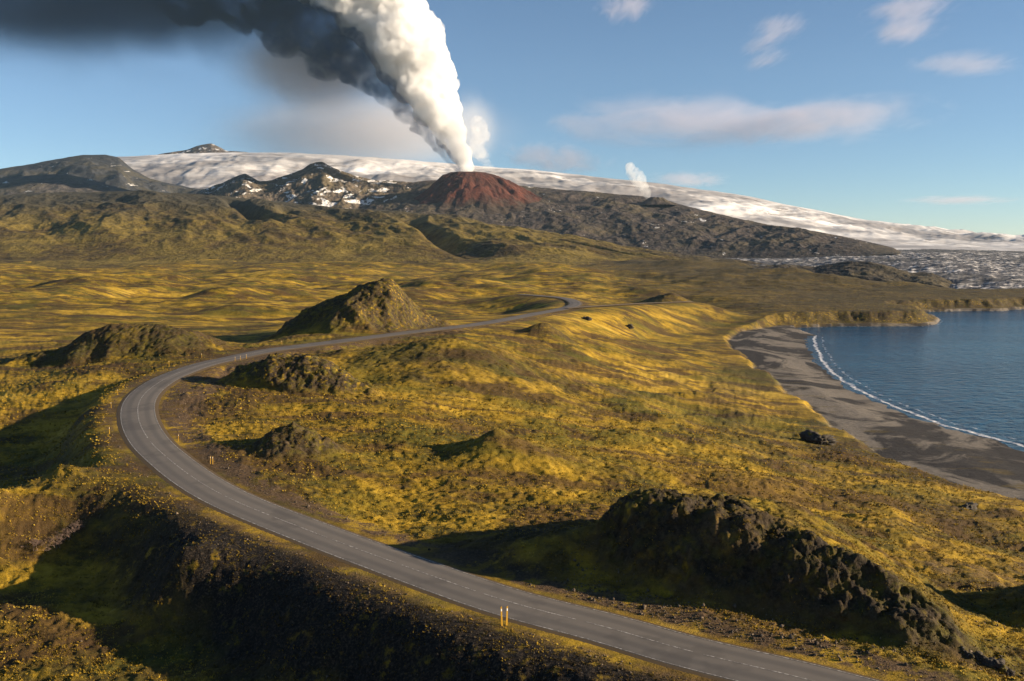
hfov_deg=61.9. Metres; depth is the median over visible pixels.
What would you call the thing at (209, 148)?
summit
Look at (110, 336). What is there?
crag hill
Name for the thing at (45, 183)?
grey fell
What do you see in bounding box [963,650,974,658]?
boulder
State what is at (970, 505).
boulder
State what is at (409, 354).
crag hill
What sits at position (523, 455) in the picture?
crag hill
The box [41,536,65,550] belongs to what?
shrub
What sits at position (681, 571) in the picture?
crag hill
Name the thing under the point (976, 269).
ice field
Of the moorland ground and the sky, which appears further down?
the moorland ground
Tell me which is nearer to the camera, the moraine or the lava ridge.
the moraine
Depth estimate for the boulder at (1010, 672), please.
76.57 m
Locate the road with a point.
(152, 444)
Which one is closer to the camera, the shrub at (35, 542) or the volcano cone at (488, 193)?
the shrub at (35, 542)
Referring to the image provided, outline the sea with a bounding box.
[797,309,1023,451]
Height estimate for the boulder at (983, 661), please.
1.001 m
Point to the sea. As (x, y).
(962, 371)
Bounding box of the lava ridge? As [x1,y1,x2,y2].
[358,180,900,257]
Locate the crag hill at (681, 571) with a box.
[585,486,1023,668]
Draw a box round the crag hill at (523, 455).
[446,429,625,486]
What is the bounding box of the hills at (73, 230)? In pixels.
[0,190,767,268]
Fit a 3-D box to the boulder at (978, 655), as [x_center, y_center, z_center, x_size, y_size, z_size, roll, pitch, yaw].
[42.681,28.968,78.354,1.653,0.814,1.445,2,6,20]
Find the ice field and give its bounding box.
[726,249,1023,288]
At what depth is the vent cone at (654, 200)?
3862.90 m
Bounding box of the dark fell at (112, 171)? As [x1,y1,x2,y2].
[0,155,206,193]
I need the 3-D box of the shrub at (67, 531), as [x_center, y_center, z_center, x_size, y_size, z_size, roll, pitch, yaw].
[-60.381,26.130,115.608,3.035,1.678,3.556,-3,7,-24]
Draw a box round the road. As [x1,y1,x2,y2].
[116,294,883,680]
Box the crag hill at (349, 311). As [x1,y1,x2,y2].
[259,278,469,340]
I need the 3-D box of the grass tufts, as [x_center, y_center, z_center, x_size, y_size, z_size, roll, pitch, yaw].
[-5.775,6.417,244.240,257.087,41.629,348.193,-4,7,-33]
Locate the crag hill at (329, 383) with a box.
[213,353,392,397]
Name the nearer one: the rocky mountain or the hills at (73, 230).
the hills at (73, 230)
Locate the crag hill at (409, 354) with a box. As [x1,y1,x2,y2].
[317,336,617,403]
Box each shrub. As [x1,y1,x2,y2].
[20,538,47,550]
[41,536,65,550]
[55,526,74,539]
[69,519,86,532]
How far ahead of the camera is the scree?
85.96 m
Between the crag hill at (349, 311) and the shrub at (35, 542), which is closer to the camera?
the shrub at (35, 542)
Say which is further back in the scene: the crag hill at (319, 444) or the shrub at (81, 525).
the crag hill at (319, 444)
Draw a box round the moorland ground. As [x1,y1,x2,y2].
[0,256,1023,680]
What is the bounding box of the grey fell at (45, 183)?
[0,174,130,194]
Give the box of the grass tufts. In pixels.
[0,285,1023,680]
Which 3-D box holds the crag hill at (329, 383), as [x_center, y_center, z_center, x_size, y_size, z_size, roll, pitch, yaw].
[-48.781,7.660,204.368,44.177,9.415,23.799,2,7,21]
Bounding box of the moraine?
[752,261,953,287]
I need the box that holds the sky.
[0,0,1023,234]
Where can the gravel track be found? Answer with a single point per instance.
(626, 304)
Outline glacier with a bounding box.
[118,152,1023,250]
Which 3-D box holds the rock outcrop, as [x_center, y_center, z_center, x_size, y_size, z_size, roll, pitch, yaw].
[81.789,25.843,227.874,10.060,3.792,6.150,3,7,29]
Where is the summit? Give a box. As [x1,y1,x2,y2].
[158,143,248,154]
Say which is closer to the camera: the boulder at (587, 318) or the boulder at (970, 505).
the boulder at (970, 505)
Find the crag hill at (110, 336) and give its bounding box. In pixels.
[4,323,242,366]
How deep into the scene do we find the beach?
268.06 m
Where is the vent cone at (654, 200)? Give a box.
[639,197,675,205]
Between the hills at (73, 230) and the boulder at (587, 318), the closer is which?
the boulder at (587, 318)
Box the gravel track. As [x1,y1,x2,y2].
[569,301,692,307]
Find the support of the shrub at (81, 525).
on the moorland ground
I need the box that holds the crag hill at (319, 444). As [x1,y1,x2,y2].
[250,421,345,457]
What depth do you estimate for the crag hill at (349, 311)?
324.89 m
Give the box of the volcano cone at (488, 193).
[413,171,543,213]
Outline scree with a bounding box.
[26,336,1023,680]
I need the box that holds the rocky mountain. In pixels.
[196,162,412,208]
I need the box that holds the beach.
[729,307,1023,500]
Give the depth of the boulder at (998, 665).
76.80 m
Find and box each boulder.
[581,316,591,320]
[962,502,977,510]
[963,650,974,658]
[971,651,985,660]
[978,657,990,666]
[986,657,1007,674]
[1006,667,1014,675]

